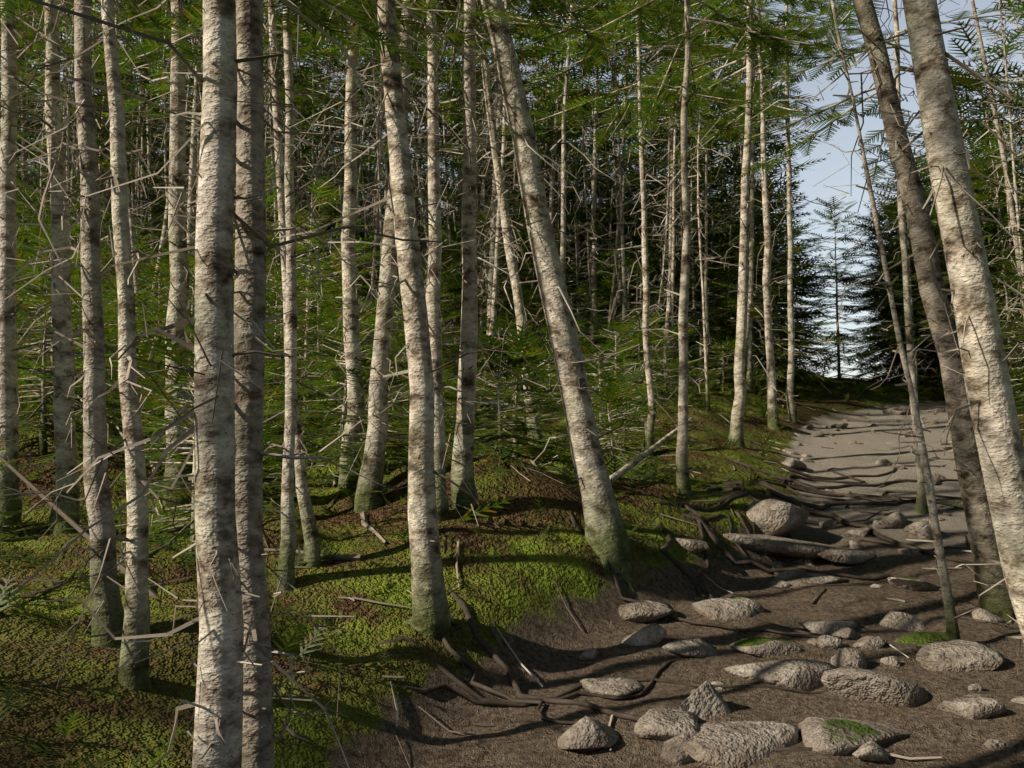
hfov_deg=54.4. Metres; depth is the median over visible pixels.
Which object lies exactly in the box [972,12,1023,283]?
fir tree
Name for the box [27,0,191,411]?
fir tree
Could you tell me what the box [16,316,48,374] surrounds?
sapling
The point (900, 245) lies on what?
fir tree
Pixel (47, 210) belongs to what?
sapling
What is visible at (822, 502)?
rock
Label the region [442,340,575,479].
sapling
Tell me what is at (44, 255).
sapling
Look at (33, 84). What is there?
fir tree
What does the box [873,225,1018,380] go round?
sapling
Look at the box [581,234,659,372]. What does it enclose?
sapling
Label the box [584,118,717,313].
fir tree
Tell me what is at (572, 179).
fir tree
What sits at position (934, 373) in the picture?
sapling
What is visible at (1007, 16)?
fir tree
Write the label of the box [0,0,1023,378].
sky
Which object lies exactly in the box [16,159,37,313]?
sapling
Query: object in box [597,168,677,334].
fir
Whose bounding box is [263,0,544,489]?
fir tree
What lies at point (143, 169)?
fir tree
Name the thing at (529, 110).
fir tree
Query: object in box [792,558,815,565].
rock
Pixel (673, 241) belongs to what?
fir tree
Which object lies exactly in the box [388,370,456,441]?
sapling
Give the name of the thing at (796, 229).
fir tree
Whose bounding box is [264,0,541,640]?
fir tree
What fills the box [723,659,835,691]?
rock
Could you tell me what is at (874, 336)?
young fir
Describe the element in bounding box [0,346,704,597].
deadwood sticks
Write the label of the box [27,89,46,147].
fir tree
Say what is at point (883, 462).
rock
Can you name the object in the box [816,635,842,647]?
rock
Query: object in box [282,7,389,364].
fir tree
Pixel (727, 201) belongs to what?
fir tree
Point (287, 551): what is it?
fir tree
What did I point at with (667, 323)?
fir tree
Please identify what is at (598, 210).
fir
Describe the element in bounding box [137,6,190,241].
fir tree
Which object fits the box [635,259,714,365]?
sapling
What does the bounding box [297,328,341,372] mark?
sapling
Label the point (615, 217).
fir
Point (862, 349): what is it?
young fir
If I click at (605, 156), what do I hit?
fir tree
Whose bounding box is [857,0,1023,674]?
fir tree
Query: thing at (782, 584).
rock
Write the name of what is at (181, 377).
sapling
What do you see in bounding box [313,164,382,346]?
fir
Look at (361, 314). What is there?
sapling
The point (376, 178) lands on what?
fir tree
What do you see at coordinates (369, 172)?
fir
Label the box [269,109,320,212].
fir tree
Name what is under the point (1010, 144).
fir tree
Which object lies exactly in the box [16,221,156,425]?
sapling
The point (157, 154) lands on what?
fir tree
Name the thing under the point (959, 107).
fir tree
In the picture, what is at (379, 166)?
fir tree
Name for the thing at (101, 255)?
sapling
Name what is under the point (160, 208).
sapling
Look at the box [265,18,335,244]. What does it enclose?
fir tree
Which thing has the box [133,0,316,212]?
fir tree
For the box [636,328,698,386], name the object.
sapling
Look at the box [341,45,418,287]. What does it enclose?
fir tree
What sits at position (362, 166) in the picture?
fir tree
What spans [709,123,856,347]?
fir tree
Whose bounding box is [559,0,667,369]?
fir tree
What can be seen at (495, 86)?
fir tree
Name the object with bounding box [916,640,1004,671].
rock
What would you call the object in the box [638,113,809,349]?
fir tree
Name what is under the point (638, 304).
sapling
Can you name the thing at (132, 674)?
fir tree
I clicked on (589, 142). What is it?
fir tree
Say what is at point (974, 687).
rock
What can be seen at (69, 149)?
fir tree
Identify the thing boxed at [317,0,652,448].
fir tree
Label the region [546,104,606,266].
fir tree
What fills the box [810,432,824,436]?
rock
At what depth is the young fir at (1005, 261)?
19.78 m
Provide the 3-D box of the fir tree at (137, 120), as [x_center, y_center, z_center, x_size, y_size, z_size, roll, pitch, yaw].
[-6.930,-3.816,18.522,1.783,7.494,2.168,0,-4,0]
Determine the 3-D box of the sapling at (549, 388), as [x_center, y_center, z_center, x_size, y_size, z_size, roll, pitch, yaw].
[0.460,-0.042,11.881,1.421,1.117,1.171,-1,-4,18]
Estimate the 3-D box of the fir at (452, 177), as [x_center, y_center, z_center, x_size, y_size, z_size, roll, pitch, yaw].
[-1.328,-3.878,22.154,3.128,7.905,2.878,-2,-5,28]
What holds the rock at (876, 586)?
on the terrain
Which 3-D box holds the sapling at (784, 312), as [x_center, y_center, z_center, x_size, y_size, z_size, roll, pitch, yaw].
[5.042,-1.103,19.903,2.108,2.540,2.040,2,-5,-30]
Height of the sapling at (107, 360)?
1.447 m
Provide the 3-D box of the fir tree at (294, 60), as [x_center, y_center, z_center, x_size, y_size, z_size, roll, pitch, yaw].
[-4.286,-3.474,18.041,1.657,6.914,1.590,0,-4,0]
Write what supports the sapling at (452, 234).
on the terrain
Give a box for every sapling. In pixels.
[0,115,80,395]
[0,422,74,606]
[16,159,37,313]
[16,160,49,393]
[16,169,113,302]
[16,174,113,311]
[16,179,107,351]
[16,203,138,398]
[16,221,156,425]
[16,266,38,394]
[16,271,157,469]
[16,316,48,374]
[22,283,165,434]
[25,291,150,414]
[35,215,144,313]
[35,295,152,418]
[42,330,284,577]
[49,186,143,268]
[74,290,157,397]
[101,220,162,381]
[102,213,168,299]
[102,255,169,387]
[103,246,194,416]
[104,302,151,402]
[105,168,196,298]
[106,241,282,436]
[107,273,167,386]
[108,156,343,451]
[140,258,194,324]
[143,311,318,462]
[147,359,307,487]
[157,412,354,520]
[188,237,367,448]
[233,205,367,405]
[233,260,316,424]
[264,174,404,433]
[264,299,409,466]
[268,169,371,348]
[269,267,374,419]
[281,356,451,493]
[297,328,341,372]
[298,273,364,380]
[299,301,374,402]
[311,230,397,355]
[311,367,407,455]
[312,243,376,346]
[330,287,402,390]
[358,224,460,368]
[363,256,478,392]
[363,338,409,418]
[365,255,482,402]
[366,327,456,420]
[376,247,460,348]
[377,208,496,378]
[387,359,505,452]
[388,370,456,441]
[401,224,478,349]
[426,194,552,397]
[440,291,485,381]
[441,235,508,325]
[442,225,511,352]
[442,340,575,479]
[443,345,539,421]
[446,323,606,474]
[450,312,570,449]
[452,210,537,337]
[455,371,559,435]
[457,313,543,398]
[459,188,540,343]
[460,246,543,346]
[484,283,547,383]
[499,239,590,371]
[501,198,631,338]
[501,314,550,358]
[519,203,633,373]
[521,246,584,331]
[523,332,585,410]
[531,314,593,396]
[536,353,589,406]
[538,282,617,373]
[538,374,675,481]
[546,336,661,436]
[561,312,677,421]
[565,259,627,364]
[566,203,654,352]
[569,371,676,457]
[572,241,634,308]
[580,326,627,389]
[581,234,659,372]
[584,253,698,373]
[589,305,704,412]
[591,298,659,379]
[599,209,730,380]
[630,355,709,409]
[633,319,720,407]
[634,242,776,388]
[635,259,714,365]
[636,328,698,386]
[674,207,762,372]
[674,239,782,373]
[676,313,762,390]
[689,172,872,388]
[689,331,763,396]
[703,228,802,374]
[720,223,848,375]
[722,258,846,389]
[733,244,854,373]
[735,276,821,373]
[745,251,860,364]
[832,248,950,390]
[849,252,912,380]
[866,250,954,379]
[868,287,936,382]
[869,230,1002,391]
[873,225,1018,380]
[933,201,1023,507]
[946,228,1023,367]
[989,242,1023,414]
[995,232,1023,375]
[1005,307,1023,402]
[1010,351,1023,440]
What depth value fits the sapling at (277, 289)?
9.41 m
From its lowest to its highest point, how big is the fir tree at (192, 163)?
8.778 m
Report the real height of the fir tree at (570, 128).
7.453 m
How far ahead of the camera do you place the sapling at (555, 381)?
12.43 m
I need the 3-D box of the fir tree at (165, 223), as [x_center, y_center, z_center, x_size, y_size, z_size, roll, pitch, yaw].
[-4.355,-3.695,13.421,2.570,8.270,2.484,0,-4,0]
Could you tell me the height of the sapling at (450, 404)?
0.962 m
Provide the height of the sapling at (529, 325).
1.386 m
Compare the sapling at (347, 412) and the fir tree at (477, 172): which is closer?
the sapling at (347, 412)
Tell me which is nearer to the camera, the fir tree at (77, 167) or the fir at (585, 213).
the fir tree at (77, 167)
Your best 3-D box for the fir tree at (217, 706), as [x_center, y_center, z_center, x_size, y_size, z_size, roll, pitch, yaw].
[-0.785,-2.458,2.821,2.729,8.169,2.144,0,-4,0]
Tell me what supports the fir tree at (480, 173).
on the terrain
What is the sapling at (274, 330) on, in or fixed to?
on the terrain
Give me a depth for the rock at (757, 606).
5.63 m
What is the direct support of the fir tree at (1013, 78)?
on the terrain
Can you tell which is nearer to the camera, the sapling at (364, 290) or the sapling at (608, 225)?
the sapling at (364, 290)
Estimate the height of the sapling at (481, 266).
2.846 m
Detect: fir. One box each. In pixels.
[0,111,44,182]
[28,97,136,242]
[35,43,164,290]
[102,76,233,292]
[107,128,188,278]
[147,154,196,256]
[265,37,338,307]
[269,64,331,282]
[295,44,382,270]
[300,171,371,354]
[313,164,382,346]
[359,138,456,349]
[360,165,423,262]
[415,58,527,327]
[422,43,508,306]
[422,107,515,289]
[447,75,543,287]
[478,72,590,295]
[478,137,582,336]
[508,93,651,327]
[513,62,600,314]
[513,85,590,288]
[519,144,634,361]
[536,91,630,292]
[560,127,613,320]
[566,103,638,339]
[575,147,654,316]
[597,31,737,314]
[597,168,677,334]
[667,168,758,349]
[803,196,886,378]
[807,152,954,370]
[822,196,945,382]
[837,216,913,372]
[839,233,945,380]
[874,172,1021,370]
[920,189,1023,369]
[978,187,1023,380]
[1005,226,1023,388]
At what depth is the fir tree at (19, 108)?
14.25 m
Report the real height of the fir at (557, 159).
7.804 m
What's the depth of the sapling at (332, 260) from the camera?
19.45 m
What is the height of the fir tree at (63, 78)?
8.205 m
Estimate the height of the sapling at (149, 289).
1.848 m
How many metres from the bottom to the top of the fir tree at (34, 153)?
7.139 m
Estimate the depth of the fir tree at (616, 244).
15.24 m
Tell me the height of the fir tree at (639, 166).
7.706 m
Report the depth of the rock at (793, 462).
9.72 m
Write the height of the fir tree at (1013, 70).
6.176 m
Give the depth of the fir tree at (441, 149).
22.70 m
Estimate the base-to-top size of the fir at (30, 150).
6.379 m
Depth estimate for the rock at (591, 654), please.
4.92 m
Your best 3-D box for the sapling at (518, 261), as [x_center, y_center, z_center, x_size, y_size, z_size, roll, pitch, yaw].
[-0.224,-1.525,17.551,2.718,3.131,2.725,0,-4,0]
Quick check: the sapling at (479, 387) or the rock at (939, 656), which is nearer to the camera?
the rock at (939, 656)
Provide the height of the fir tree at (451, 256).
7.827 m
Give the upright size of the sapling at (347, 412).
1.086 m
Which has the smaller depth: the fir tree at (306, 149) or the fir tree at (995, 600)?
the fir tree at (995, 600)
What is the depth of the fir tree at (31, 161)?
21.45 m
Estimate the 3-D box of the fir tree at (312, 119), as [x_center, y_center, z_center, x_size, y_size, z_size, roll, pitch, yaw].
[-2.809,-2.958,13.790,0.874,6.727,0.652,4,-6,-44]
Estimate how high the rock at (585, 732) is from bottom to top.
0.137 m
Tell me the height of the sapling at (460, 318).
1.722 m
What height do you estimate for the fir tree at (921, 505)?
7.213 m
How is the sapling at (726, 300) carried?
on the terrain
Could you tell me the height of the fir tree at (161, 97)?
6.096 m
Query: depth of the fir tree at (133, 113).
14.31 m
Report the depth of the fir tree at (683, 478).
7.69 m
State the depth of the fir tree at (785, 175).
20.62 m
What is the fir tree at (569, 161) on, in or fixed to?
on the terrain
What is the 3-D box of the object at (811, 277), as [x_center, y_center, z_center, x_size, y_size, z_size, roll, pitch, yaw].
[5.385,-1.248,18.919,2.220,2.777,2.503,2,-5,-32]
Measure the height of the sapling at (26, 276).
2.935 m
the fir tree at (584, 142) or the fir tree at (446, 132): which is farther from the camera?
the fir tree at (584, 142)
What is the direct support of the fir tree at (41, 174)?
on the terrain
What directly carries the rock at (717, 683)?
on the terrain
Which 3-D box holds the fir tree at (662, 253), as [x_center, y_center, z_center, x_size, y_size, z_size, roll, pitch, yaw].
[2.751,-2.696,16.799,2.744,5.626,3.457,1,-4,-18]
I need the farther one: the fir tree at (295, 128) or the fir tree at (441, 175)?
the fir tree at (441, 175)
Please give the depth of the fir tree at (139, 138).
15.11 m
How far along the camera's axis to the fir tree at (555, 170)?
20.00 m
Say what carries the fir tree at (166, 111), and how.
on the terrain
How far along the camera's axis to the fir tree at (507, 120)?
21.88 m
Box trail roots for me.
[373,458,972,751]
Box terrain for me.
[0,372,1023,767]
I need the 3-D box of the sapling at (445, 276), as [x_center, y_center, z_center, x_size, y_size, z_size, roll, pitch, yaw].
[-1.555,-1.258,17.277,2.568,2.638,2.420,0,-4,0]
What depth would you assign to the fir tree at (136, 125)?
15.75 m
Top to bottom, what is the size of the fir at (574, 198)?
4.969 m
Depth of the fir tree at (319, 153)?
16.45 m
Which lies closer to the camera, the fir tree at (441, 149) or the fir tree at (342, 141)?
the fir tree at (342, 141)
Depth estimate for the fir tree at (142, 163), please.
16.89 m
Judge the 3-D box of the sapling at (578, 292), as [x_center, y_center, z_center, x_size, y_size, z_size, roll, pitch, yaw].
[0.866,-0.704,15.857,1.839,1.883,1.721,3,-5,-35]
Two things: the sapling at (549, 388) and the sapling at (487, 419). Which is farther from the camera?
the sapling at (549, 388)
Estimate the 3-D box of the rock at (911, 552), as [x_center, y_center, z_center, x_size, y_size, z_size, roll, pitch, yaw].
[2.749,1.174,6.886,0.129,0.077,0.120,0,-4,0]
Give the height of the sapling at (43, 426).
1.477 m
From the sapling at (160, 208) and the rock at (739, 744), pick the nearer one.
the rock at (739, 744)
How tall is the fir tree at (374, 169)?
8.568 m
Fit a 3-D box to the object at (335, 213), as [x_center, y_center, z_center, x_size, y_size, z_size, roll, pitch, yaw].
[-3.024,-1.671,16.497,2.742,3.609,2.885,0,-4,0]
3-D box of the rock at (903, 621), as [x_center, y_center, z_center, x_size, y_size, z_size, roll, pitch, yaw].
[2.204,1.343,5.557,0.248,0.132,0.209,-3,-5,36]
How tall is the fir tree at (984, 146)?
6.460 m
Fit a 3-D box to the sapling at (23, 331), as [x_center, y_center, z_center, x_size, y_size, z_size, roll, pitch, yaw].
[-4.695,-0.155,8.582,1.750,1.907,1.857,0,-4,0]
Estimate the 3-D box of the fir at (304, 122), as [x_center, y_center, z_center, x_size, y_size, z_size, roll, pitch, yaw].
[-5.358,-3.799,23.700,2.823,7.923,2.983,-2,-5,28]
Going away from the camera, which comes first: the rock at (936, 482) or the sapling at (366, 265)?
the rock at (936, 482)
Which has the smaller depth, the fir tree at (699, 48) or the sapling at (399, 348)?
the fir tree at (699, 48)
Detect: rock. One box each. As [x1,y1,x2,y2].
[557,715,618,749]
[579,648,598,659]
[580,677,643,699]
[618,600,672,622]
[622,623,666,645]
[634,708,699,740]
[662,638,717,657]
[662,730,697,766]
[672,721,797,767]
[673,537,709,552]
[679,680,730,720]
[692,598,756,619]
[711,681,725,689]
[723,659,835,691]
[729,637,804,656]
[733,597,763,612]
[747,499,809,536]
[765,561,783,567]
[768,572,848,586]
[775,581,790,586]
[778,569,805,575]
[781,456,806,469]
[782,449,799,454]
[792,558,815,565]
[796,621,858,634]
[798,716,910,755]
[799,458,814,462]
[801,454,812,457]
[803,424,813,429]
[807,638,816,644]
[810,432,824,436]
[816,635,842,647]
[818,501,829,504]
[818,547,875,564]
[819,520,836,528]
[821,667,928,707]
[831,423,847,428]
[831,627,860,638]
[831,647,867,668]
[846,528,870,536]
[849,540,865,548]
[851,741,888,761]
[852,635,886,649]
[870,584,881,587]
[872,520,888,528]
[875,459,890,465]
[879,511,894,515]
[880,511,908,528]
[880,611,925,630]
[880,656,900,666]
[882,406,910,414]
[887,577,940,591]
[889,410,905,414]
[890,464,904,469]
[894,631,946,646]
[898,548,920,556]
[903,521,940,538]
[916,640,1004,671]
[920,518,929,521]
[923,651,946,661]
[932,473,945,479]
[933,408,945,411]
[933,479,939,484]
[936,693,1006,719]
[937,438,947,444]
[967,683,982,691]
[972,608,1007,623]
[984,739,1005,750]
[1011,695,1023,703]
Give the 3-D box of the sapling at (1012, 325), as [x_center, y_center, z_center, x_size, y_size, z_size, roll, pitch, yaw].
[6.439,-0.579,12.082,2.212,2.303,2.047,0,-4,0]
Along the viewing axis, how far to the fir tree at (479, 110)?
14.74 m
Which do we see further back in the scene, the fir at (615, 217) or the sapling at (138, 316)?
the fir at (615, 217)
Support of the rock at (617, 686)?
on the terrain
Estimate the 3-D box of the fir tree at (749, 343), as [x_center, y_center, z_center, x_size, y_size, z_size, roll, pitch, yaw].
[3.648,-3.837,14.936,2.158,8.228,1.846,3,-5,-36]
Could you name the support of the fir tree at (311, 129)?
on the terrain
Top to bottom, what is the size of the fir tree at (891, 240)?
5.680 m
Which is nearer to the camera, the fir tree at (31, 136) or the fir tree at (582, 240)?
the fir tree at (31, 136)
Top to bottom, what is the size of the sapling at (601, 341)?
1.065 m
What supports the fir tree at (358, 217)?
on the terrain
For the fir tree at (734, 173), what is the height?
5.857 m
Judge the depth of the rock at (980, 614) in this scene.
5.55 m
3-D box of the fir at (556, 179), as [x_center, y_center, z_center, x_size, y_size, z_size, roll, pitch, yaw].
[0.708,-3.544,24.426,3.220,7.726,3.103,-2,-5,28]
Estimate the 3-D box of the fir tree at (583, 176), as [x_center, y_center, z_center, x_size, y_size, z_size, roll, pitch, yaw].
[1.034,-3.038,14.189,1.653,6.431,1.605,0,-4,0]
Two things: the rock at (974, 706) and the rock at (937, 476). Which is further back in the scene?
the rock at (937, 476)
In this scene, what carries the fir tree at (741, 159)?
on the terrain
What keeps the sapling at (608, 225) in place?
on the terrain
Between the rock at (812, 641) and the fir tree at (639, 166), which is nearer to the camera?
the rock at (812, 641)
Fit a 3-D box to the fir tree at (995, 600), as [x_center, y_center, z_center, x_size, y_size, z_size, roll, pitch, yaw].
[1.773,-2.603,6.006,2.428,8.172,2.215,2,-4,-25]
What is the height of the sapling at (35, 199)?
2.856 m
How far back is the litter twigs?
4.94 m
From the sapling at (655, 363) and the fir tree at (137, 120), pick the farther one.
the fir tree at (137, 120)
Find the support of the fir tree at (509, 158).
on the terrain
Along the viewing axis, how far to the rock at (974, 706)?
4.19 m
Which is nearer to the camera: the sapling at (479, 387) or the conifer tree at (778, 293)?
the sapling at (479, 387)
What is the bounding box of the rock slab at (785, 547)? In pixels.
[723,533,837,558]
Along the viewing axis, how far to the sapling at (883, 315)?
18.83 m
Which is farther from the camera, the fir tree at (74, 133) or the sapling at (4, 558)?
the fir tree at (74, 133)
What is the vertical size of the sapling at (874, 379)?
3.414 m
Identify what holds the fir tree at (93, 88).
on the terrain
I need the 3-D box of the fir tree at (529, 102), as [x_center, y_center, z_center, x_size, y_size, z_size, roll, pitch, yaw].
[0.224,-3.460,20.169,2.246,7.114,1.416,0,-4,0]
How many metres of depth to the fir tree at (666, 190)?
21.62 m
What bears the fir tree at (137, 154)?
on the terrain
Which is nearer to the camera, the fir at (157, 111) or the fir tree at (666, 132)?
the fir tree at (666, 132)
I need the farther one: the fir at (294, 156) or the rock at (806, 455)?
the fir at (294, 156)
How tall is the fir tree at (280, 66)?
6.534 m
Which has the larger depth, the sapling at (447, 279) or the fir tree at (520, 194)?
the fir tree at (520, 194)
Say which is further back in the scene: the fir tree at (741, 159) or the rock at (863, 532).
the fir tree at (741, 159)
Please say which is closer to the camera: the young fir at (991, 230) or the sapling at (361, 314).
the sapling at (361, 314)
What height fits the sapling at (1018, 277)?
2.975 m
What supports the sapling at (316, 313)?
on the terrain
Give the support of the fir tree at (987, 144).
on the terrain
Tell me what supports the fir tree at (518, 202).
on the terrain
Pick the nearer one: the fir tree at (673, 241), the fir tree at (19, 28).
the fir tree at (19, 28)
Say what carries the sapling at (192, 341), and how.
on the terrain
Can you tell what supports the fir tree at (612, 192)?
on the terrain
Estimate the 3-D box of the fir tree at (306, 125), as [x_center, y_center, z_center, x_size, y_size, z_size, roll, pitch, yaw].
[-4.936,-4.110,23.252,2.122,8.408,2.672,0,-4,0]
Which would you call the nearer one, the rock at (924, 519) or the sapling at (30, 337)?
the rock at (924, 519)
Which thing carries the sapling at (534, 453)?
on the terrain
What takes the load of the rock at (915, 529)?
on the terrain
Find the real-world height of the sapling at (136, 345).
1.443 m
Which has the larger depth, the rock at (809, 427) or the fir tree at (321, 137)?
the fir tree at (321, 137)
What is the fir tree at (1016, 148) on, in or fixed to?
on the terrain
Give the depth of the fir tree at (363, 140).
13.83 m
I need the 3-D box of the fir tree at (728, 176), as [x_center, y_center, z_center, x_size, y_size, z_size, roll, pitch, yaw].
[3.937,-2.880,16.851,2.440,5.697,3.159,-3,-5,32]
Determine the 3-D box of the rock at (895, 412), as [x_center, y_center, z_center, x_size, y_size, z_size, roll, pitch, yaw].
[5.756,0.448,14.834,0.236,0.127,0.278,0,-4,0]
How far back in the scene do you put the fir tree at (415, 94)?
13.90 m
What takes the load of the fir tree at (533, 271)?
on the terrain
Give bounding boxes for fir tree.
[0,0,108,362]
[0,0,110,541]
[0,0,202,534]
[0,0,419,690]
[0,0,422,647]
[0,1,73,241]
[0,4,153,326]
[0,5,137,231]
[0,11,150,172]
[0,13,74,144]
[0,14,74,184]
[0,34,108,168]
[0,95,44,176]
[0,98,40,120]
[7,0,494,767]
[16,38,45,174]
[17,0,150,341]
[17,5,64,270]
[17,13,37,155]
[17,29,74,181]
[18,1,147,228]
[18,108,47,252]
[24,14,74,292]
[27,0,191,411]
[27,76,104,218]
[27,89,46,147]
[28,0,394,767]
[28,57,36,261]
[33,0,158,185]
[36,40,196,290]
[66,0,186,296]
[68,6,158,257]
[69,1,144,221]
[69,41,193,265]
[72,14,80,292]
[91,0,269,387]
[91,0,525,567]
[92,0,114,302]
[92,0,283,328]
[94,13,189,276]
[95,0,190,254]
[95,66,192,134]
[96,8,192,260]
[98,0,144,218]
[99,0,279,507]
[99,4,196,276]
[101,0,169,192]
[101,0,271,320]
[129,35,168,217]
[129,91,196,249]
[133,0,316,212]
[134,16,268,387]
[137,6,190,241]
[171,25,324,161]
[186,0,343,315]
[187,21,233,242]
[194,1,367,356]
[234,64,331,227]
[263,0,364,590]
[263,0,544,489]
[263,1,342,373]
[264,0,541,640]
[264,1,345,371]
[264,15,311,117]
[264,21,343,200]
[264,31,324,203]
[264,60,299,215]
[265,3,366,377]
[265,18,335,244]
[265,24,383,263]
[266,11,371,263]
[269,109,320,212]
[270,24,360,229]
[275,0,519,521]
[279,37,384,344]
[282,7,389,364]
[283,34,334,348]
[292,33,384,296]
[294,20,383,345]
[294,69,324,194]
[295,30,362,261]
[295,47,362,261]
[298,0,505,512]
[303,46,411,282]
[307,37,376,214]
[314,21,420,341]
[314,59,385,221]
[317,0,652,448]
[317,36,423,295]
[323,27,388,393]
[325,2,447,368]
[326,0,427,321]
[327,26,417,228]
[329,59,386,284]
[331,32,383,395]
[338,82,425,212]
[340,48,462,377]
[341,44,462,346]
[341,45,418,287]
[357,45,502,254]
[360,62,379,344]
[361,68,439,220]
[362,41,462,263]
[372,77,462,330]
[373,89,444,345]
[374,2,477,264]
[396,0,576,510]
[397,0,669,592]
[408,58,488,271]
[408,91,460,227]
[409,85,457,263]
[412,35,456,215]
[413,46,485,308]
[414,102,424,250]
[418,0,528,333]
[418,20,551,350]
[418,54,506,236]
[423,44,461,361]
[425,0,595,415]
[425,21,518,330]
[438,0,595,376]
[440,43,460,292]
[441,30,547,254]
[441,91,527,245]
[447,49,529,290]
[453,47,578,341]
[476,54,532,351]
[477,30,566,260]
[478,41,560,288]
[478,53,542,287]
[478,63,571,277]
[478,106,585,313]
[480,33,544,224]
[481,95,489,288]
[487,61,544,227]
[488,0,579,283]
[492,0,660,361]
[497,0,789,458]
[507,38,591,319]
[509,66,582,211]
[510,99,601,204]
[518,0,623,247]
[519,32,539,331]
[531,0,635,379]
[537,0,656,346]
[538,82,639,332]
[541,0,862,496]
[544,46,572,311]
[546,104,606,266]
[548,78,637,265]
[554,0,655,369]
[556,42,634,323]
[556,82,608,265]
[556,138,608,268]
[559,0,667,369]
[562,2,630,312]
[568,0,664,338]
[568,104,605,202]
[570,1,697,372]
[578,76,594,300]
[584,2,681,373]
[584,33,680,306]
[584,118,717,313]
[585,23,666,318]
[588,83,676,293]
[591,0,743,388]
[602,23,739,373]
[603,0,821,448]
[604,0,717,400]
[604,18,636,369]
[604,104,731,369]
[605,172,680,295]
[607,54,778,380]
[608,68,727,348]
[612,15,730,299]
[613,123,728,317]
[616,0,758,377]
[621,0,774,410]
[623,2,729,344]
[624,143,718,294]
[634,107,787,352]
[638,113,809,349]
[640,56,808,375]
[644,0,852,430]
[650,0,767,388]
[653,142,784,350]
[654,38,827,372]
[659,111,773,353]
[675,60,823,302]
[680,0,876,423]
[688,139,795,317]
[694,0,823,392]
[694,126,796,341]
[698,150,841,341]
[699,7,808,391]
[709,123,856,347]
[715,174,794,304]
[716,0,1023,513]
[721,154,846,363]
[722,165,824,374]
[732,0,1023,623]
[739,177,815,310]
[823,0,1003,640]
[850,124,1001,373]
[854,143,935,371]
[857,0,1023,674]
[857,179,1004,310]
[867,90,1023,383]
[892,21,1023,381]
[898,94,1023,367]
[914,121,1023,318]
[916,103,1022,262]
[953,0,1023,361]
[959,0,1023,326]
[959,78,1021,294]
[967,83,1023,189]
[967,113,1022,288]
[969,64,1023,388]
[970,9,1023,146]
[972,0,1023,343]
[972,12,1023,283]
[972,87,1023,292]
[984,12,1023,225]
[990,6,1023,366]
[1010,20,1023,79]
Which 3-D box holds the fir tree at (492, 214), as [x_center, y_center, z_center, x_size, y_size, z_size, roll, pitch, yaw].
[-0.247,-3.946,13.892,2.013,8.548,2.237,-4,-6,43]
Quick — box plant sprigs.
[0,370,1023,767]
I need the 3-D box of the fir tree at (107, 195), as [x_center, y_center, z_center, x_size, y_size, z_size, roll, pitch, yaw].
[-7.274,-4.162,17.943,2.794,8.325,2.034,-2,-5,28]
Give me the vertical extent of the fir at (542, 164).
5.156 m
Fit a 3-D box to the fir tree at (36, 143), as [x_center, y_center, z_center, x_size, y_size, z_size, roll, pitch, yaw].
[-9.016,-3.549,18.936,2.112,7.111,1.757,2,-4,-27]
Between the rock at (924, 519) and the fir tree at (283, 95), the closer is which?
the rock at (924, 519)
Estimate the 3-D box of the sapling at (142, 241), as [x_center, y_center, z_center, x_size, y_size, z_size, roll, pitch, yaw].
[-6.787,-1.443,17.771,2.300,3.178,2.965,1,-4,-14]
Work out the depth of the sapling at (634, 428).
9.25 m
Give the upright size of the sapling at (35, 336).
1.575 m
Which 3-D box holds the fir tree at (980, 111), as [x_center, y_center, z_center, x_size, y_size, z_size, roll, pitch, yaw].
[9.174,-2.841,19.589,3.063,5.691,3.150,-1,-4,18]
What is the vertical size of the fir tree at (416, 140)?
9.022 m
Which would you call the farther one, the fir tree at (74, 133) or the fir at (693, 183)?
the fir at (693, 183)
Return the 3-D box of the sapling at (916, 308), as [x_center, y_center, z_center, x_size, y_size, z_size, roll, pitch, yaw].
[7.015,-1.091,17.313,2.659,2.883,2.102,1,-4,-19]
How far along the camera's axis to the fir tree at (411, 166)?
21.31 m
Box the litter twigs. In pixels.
[0,393,1023,767]
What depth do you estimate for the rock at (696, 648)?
5.00 m
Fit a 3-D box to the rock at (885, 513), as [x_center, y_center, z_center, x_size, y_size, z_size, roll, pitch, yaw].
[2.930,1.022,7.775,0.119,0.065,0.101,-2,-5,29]
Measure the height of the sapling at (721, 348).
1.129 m
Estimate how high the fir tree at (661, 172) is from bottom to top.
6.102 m
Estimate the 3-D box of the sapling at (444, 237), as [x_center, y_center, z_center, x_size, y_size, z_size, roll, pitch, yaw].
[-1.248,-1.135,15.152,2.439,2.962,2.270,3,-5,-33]
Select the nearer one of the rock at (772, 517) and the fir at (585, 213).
the rock at (772, 517)
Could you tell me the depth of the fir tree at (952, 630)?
5.18 m
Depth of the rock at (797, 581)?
6.30 m
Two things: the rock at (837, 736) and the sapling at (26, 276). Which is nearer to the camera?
the rock at (837, 736)
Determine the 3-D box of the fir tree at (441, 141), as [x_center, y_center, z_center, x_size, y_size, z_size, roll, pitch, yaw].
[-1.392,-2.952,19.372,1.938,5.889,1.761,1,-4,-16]
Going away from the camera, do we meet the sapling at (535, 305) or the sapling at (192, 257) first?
the sapling at (192, 257)
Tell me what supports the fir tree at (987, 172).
on the terrain
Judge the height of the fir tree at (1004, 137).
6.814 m
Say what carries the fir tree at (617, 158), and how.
on the terrain
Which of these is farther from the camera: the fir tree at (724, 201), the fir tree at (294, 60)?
the fir tree at (724, 201)
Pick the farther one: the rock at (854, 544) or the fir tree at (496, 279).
the fir tree at (496, 279)
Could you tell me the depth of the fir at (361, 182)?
19.95 m
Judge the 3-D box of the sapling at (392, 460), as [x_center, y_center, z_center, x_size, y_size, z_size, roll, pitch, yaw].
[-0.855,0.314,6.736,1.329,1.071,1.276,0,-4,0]

